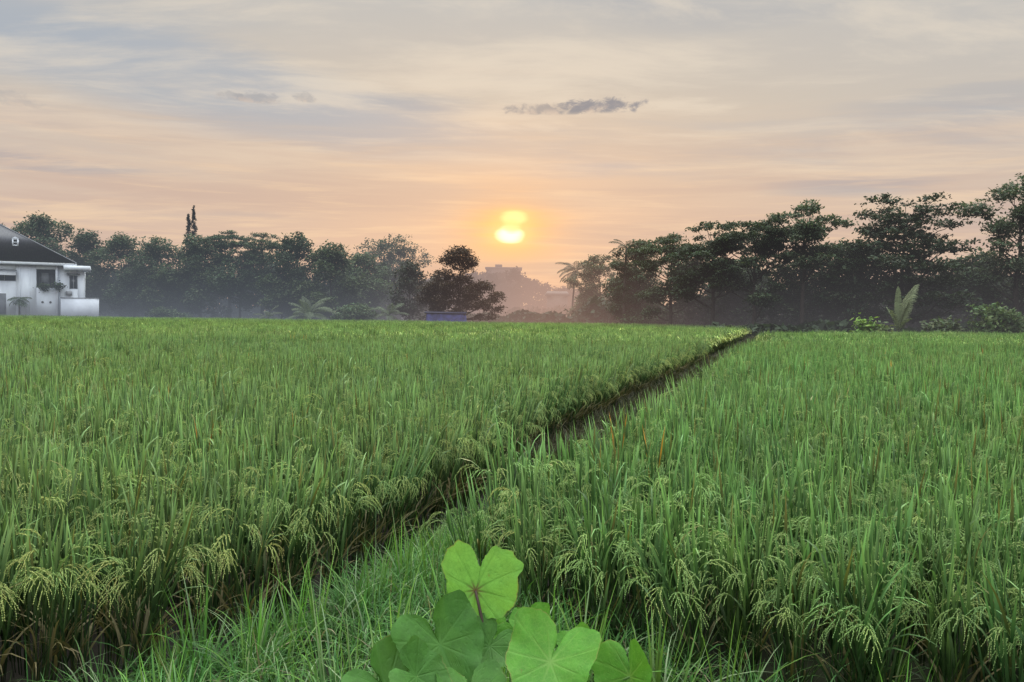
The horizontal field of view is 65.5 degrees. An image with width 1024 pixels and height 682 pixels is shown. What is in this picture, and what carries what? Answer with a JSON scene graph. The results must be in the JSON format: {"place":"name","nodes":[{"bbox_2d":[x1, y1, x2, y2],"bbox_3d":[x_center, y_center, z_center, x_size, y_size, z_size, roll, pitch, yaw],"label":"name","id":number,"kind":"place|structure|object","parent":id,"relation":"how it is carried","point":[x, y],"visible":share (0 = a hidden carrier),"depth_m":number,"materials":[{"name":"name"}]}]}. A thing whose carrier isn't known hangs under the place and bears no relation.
{"place":"outdoors","nodes":[
{"label":"outdoors","id":0,"kind":"place"},
{"bbox_2d":[0,224,90,315],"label":"house","id":1,"kind":"structure","parent":0,"point":[27,266],"depth_m":114.30,"materials":[{"name":"white paint"}]},
{"bbox_2d":[0,275,15,280],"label":"window","id":2,"kind":"structure","parent":1,"relation":"in","point":[2,277],"depth_m":112.72,"materials":[{"name":"grey glass"}]},
{"bbox_2d":[36,282,52,292],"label":"balcony plant","id":3,"kind":"object","parent":1,"relation":"on","point":[42,286],"visible":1,"depth_m":113.99,"materials":[{"name":"green plant"}]},
{"bbox_2d":[49,273,55,287],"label":"door","id":4,"kind":"structure","parent":1,"relation":"in","point":[52,278],"depth_m":116.34,"materials":[{"name":"grey"}]},
{"bbox_2d":[49,280,65,291],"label":"balcony plant","id":5,"kind":"object","parent":1,"relation":"on","point":[57,286],"visible":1,"depth_m":114.76,"materials":[{"name":"green plant"}]},
{"bbox_2d":[69,275,77,288],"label":"window","id":6,"kind":"structure","parent":1,"relation":"in","point":[73,279],"depth_m":116.70,"materials":[{"name":"grey glass"}]},
{"bbox_2d":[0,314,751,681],"bbox_3d":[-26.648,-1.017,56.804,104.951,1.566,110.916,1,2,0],"label":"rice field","id":7,"kind":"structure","parent":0,"point":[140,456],"depth_m":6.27,"materials":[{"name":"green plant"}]},
{"bbox_2d":[485,264,521,294],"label":"apartment building","id":8,"kind":"structure","parent":0,"point":[497,268],"depth_m":261.38,"materials":[{"name":"beige concrete"}]},
{"bbox_2d":[0,312,1017,681],"bbox_3d":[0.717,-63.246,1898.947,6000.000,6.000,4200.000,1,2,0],"label":"ground","id":9,"kind":"structure","parent":0,"point":[24,674],"depth_m":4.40,"materials":[{"name":"green plant"}]},
{"bbox_2d":[7,297,31,314],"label":"papaya tree","id":10,"kind":"object","parent":9,"relation":"on","point":[20,301],"visible":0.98,"depth_m":111.73,"materials":[{"name":"green plant"}]},
{"bbox_2d":[5,210,76,258],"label":"tree","id":11,"kind":"object","parent":9,"relation":"on","point":[41,224],"visible":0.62,"depth_m":134.53,"materials":[{"name":"green plant"}]},
{"bbox_2d":[60,297,98,316],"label":"boundary wall","id":12,"kind":"structure","parent":9,"relation":"on","point":[80,306],"depth_m":116.24,"materials":[{"name":"white paint"}]},
{"bbox_2d":[57,228,111,316],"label":"tree","id":13,"kind":"object","parent":9,"relation":"on","point":[84,243],"visible":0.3,"depth_m":132.15,"materials":[{"name":"green plant"}]},
{"bbox_2d":[82,231,149,316],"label":"tree","id":14,"kind":"object","parent":9,"relation":"on","point":[120,246],"visible":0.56,"depth_m":129.19,"materials":[{"name":"green plant"}]},
{"bbox_2d":[114,235,195,316],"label":"tree","id":15,"kind":"object","parent":9,"relation":"on","point":[154,249],"visible":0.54,"depth_m":125.28,"materials":[{"name":"green plant"}]},
{"bbox_2d":[144,305,193,317],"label":"bush","id":16,"kind":"object","parent":9,"relation":"on","point":[162,312],"visible":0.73,"depth_m":114.55,"materials":[{"name":"green plant"}]},
{"bbox_2d":[136,262,202,311],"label":"tree","id":17,"kind":"object","parent":9,"relation":"on","point":[162,275],"visible":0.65,"depth_m":123.28,"materials":[{"name":"green plant"}]},
{"bbox_2d":[184,214,197,316],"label":"conifer","id":18,"kind":"object","parent":9,"relation":"on","point":[188,226],"visible":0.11,"depth_m":133.37,"materials":[{"name":"green plant"}]},
{"bbox_2d":[155,233,235,317],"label":"tree","id":19,"kind":"object","parent":9,"relation":"on","point":[202,269],"visible":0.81,"depth_m":123.69,"materials":[{"name":"green plant"}]},
{"bbox_2d":[182,205,208,317],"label":"conifer","id":20,"kind":"object","parent":9,"relation":"on","point":[194,226],"visible":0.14,"depth_m":134.45,"materials":[{"name":"green plant"}]},
{"bbox_2d":[202,230,255,317],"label":"tree","id":21,"kind":"object","parent":9,"relation":"on","point":[220,242],"visible":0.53,"depth_m":127.54,"materials":[{"name":"green plant"}]},
{"bbox_2d":[204,258,275,317],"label":"tree","id":22,"kind":"object","parent":9,"relation":"on","point":[241,283],"visible":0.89,"depth_m":122.42,"materials":[{"name":"green plant"}]},
{"bbox_2d":[224,231,295,318],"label":"tree","id":23,"kind":"object","parent":9,"relation":"on","point":[256,258],"visible":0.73,"depth_m":124.58,"materials":[{"name":"green plant"}]},
{"bbox_2d":[253,305,282,318],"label":"young palm","id":24,"kind":"object","parent":9,"relation":"on","point":[268,314],"visible":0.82,"depth_m":107.85,"materials":[{"name":"green plant"}]},
{"bbox_2d":[252,273,306,318],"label":"tree","id":25,"kind":"object","parent":9,"relation":"on","point":[275,296],"visible":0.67,"depth_m":118.66,"materials":[{"name":"green plant"}]},
{"bbox_2d":[251,231,329,319],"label":"tree","id":26,"kind":"object","parent":9,"relation":"on","point":[296,245],"visible":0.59,"depth_m":120.19,"materials":[{"name":"green plant"}]},
{"bbox_2d":[284,296,337,319],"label":"young palm","id":27,"kind":"object","parent":9,"relation":"on","point":[308,312],"visible":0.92,"depth_m":102.72,"materials":[{"name":"green plant"}]},
{"bbox_2d":[284,239,370,319],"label":"tree","id":28,"kind":"object","parent":9,"relation":"on","point":[334,255],"visible":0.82,"depth_m":116.44,"materials":[{"name":"green plant"}]},
{"bbox_2d":[326,302,378,320],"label":"bush","id":29,"kind":"object","parent":9,"relation":"on","point":[357,312],"visible":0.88,"depth_m":104.81,"materials":[{"name":"green plant"}]},
{"bbox_2d":[326,252,397,320],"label":"tree","id":30,"kind":"object","parent":9,"relation":"on","point":[375,279],"visible":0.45,"depth_m":125.69,"materials":[{"name":"green plant"}]},
{"bbox_2d":[370,303,407,319],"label":"young palm","id":31,"kind":"object","parent":9,"relation":"on","point":[387,312],"visible":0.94,"depth_m":100.68,"materials":[{"name":"green plant"}]},
{"bbox_2d":[350,233,433,303],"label":"tree","id":32,"kind":"object","parent":9,"relation":"on","point":[391,260],"visible":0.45,"depth_m":163.09,"materials":[{"name":"green plant"}]},
{"bbox_2d":[386,259,435,320],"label":"tree","id":33,"kind":"object","parent":9,"relation":"on","point":[404,283],"visible":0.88,"depth_m":105.12,"materials":[{"name":"green plant"}]},
{"bbox_2d":[424,311,466,321],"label":"shed","id":34,"kind":"structure","parent":9,"relation":"on","point":[454,316],"depth_m":92.38,"materials":[{"name":"blue wood"}]},
{"bbox_2d":[413,244,507,321],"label":"tree","id":35,"kind":"object","parent":9,"relation":"on","point":[465,299],"visible":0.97,"depth_m":95.19,"materials":[{"name":"green plant"}]},
{"bbox_2d":[419,266,611,316],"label":"woods","id":36,"kind":"object","parent":9,"relation":"on","point":[522,289],"visible":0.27,"depth_m":234.29,"materials":[{"name":"green plant"}]},
{"bbox_2d":[89,254,1023,338],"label":"undergrowth","id":37,"kind":"object","parent":9,"relation":"on","point":[592,310],"visible":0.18,"depth_m":108.16,"materials":[{"name":"green plant"}]},
{"bbox_2d":[544,291,569,310],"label":"hut","id":38,"kind":"object","parent":9,"relation":"on","point":[556,298],"visible":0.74,"depth_m":204.77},
{"bbox_2d":[556,261,590,307],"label":"coconut palm","id":39,"kind":"object","parent":9,"relation":"on","point":[568,269],"visible":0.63,"depth_m":134.46,"materials":[{"name":"green plant"}]},
{"bbox_2d":[566,289,606,314],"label":"tree","id":40,"kind":"object","parent":9,"relation":"on","point":[575,306],"visible":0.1,"depth_m":124.21,"materials":[{"name":"green plant"}]},
{"bbox_2d":[561,254,620,309],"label":"tree","id":41,"kind":"object","parent":9,"relation":"on","point":[592,289],"visible":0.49,"depth_m":117.20,"materials":[{"name":"green plant"}]},
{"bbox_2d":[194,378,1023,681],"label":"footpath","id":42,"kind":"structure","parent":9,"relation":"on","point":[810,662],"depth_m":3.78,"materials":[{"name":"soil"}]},
{"bbox_2d":[341,539,651,681],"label":"taro plant","id":43,"kind":"object","parent":42,"relation":"on","point":[460,644],"visible":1,"depth_m":2.56,"materials":[{"name":"green plant"}]},
{"bbox_2d":[608,239,635,322],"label":"palm","id":44,"kind":"object","parent":9,"relation":"on","point":[624,281],"visible":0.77,"depth_m":92.71,"materials":[{"name":"green plant"}]},
{"bbox_2d":[599,274,659,318],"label":"tree","id":45,"kind":"object","parent":9,"relation":"on","point":[607,288],"visible":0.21,"depth_m":96.57,"materials":[{"name":"green plant"}]},
{"bbox_2d":[602,239,663,321],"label":"tree","id":46,"kind":"object","parent":9,"relation":"on","point":[639,275],"visible":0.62,"depth_m":92.86,"materials":[{"name":"green plant"}]},
{"bbox_2d":[614,314,665,323],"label":"bush","id":47,"kind":"object","parent":9,"relation":"on","point":[635,319],"visible":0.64,"depth_m":91.16,"materials":[{"name":"green plant"}]},
{"bbox_2d":[623,232,711,324],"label":"tree","id":48,"kind":"object","parent":9,"relation":"on","point":[655,293],"visible":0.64,"depth_m":83.75,"materials":[{"name":"green plant"}]},
{"bbox_2d":[653,260,720,325],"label":"tree","id":49,"kind":"object","parent":9,"relation":"on","point":[689,314],"visible":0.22,"depth_m":87.67,"materials":[{"name":"green plant"}]},
{"bbox_2d":[659,220,762,324],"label":"tree","id":50,"kind":"object","parent":9,"relation":"on","point":[686,287],"visible":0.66,"depth_m":75.34,"materials":[{"name":"green plant"}]},
{"bbox_2d":[694,257,778,325],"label":"tree","id":51,"kind":"object","parent":9,"relation":"on","point":[737,306],"visible":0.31,"depth_m":80.43,"materials":[{"name":"green plant"}]},
{"bbox_2d":[702,219,810,324],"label":"tree","id":52,"kind":"object","parent":9,"relation":"on","point":[765,247],"visible":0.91,"depth_m":70.81,"materials":[{"name":"green plant"}]},
{"bbox_2d":[742,255,833,325],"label":"tree","id":53,"kind":"object","parent":9,"relation":"on","point":[791,298],"visible":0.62,"depth_m":72.87,"materials":[{"name":"green plant"}]},
{"bbox_2d":[756,199,860,323],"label":"tree","id":54,"kind":"object","parent":9,"relation":"on","point":[809,232],"visible":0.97,"depth_m":68.44,"materials":[{"name":"green plant"}]},
{"bbox_2d":[795,235,899,325],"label":"tree","id":55,"kind":"object","parent":9,"relation":"on","point":[835,282],"visible":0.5,"depth_m":70.39,"materials":[{"name":"green plant"}]},
{"bbox_2d":[849,312,880,332],"bbox_3d":[25.337,-0.886,57.029,2.182,2.327,2.066,2,2,33],"label":"bush","id":56,"kind":"object","parent":9,"relation":"on","point":[863,325],"visible":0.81,"depth_m":56.77,"materials":[{"name":"green plant"}]},
{"bbox_2d":[869,320,896,332],"bbox_3d":[26.365,-0.569,57.026,2.372,1.821,2.959,2,2,25],"label":"bush","id":57,"kind":"object","parent":9,"relation":"on","point":[885,328],"visible":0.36,"depth_m":56.88,"materials":[{"name":"green plant"}]},
{"bbox_2d":[887,285,919,332],"bbox_3d":[28.255,-1.931,57.623,2.040,4.349,2.378,2,2,35],"label":"banana plant","id":58,"kind":"object","parent":9,"relation":"on","point":[900,319],"visible":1,"depth_m":57.52,"materials":[{"name":"green plant"}]},
{"bbox_2d":[818,191,992,323],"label":"tree","id":59,"kind":"object","parent":9,"relation":"on","point":[905,260],"visible":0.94,"depth_m":67.27,"materials":[{"name":"green plant"}]},
{"bbox_2d":[883,275,959,327],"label":"tree","id":60,"kind":"object","parent":9,"relation":"on","point":[916,324],"visible":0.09,"depth_m":71.75,"materials":[{"name":"green plant"}]},
{"bbox_2d":[913,315,974,332],"bbox_3d":[31.352,-0.788,57.985,3.478,2.204,3.846,1,2,0],"label":"bush","id":61,"kind":"object","parent":9,"relation":"on","point":[946,325],"visible":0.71,"depth_m":57.52,"materials":[{"name":"green plant"}]},
{"bbox_2d":[929,246,1011,324],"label":"tree","id":62,"kind":"object","parent":9,"relation":"on","point":[968,261],"visible":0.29,"depth_m":71.63,"materials":[{"name":"green plant"}]},
{"bbox_2d":[952,173,1023,317],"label":"tree","id":63,"kind":"object","parent":9,"relation":"on","point":[1002,229],"visible":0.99,"depth_m":66.72,"materials":[{"name":"green plant"}]},
{"bbox_2d":[964,301,1023,333],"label":"bush","id":64,"kind":"object","parent":9,"relation":"on","point":[998,318],"visible":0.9,"depth_m":58.12,"materials":[{"name":"green plant"}]},
{"bbox_2d":[969,275,1023,319],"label":"tree","id":65,"kind":"object","parent":9,"relation":"on","point":[1007,302],"visible":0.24,"depth_m":70.66,"materials":[{"name":"green plant"}]},
{"bbox_2d":[1001,315,1023,333],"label":"bush","id":66,"kind":"object","parent":9,"relation":"on","point":[1017,329],"visible":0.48,"depth_m":58.67,"materials":[{"name":"green plant"}]},
{"bbox_2d":[0,0,1023,314],"label":"sky","id":67,"kind":"structure","parent":0,"point":[531,135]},
{"bbox_2d":[416,328,1023,681],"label":"rice field","id":68,"kind":"structure","parent":0,"point":[904,449],"depth_m":4.33,"materials":[{"name":"green plant"}]}
]}

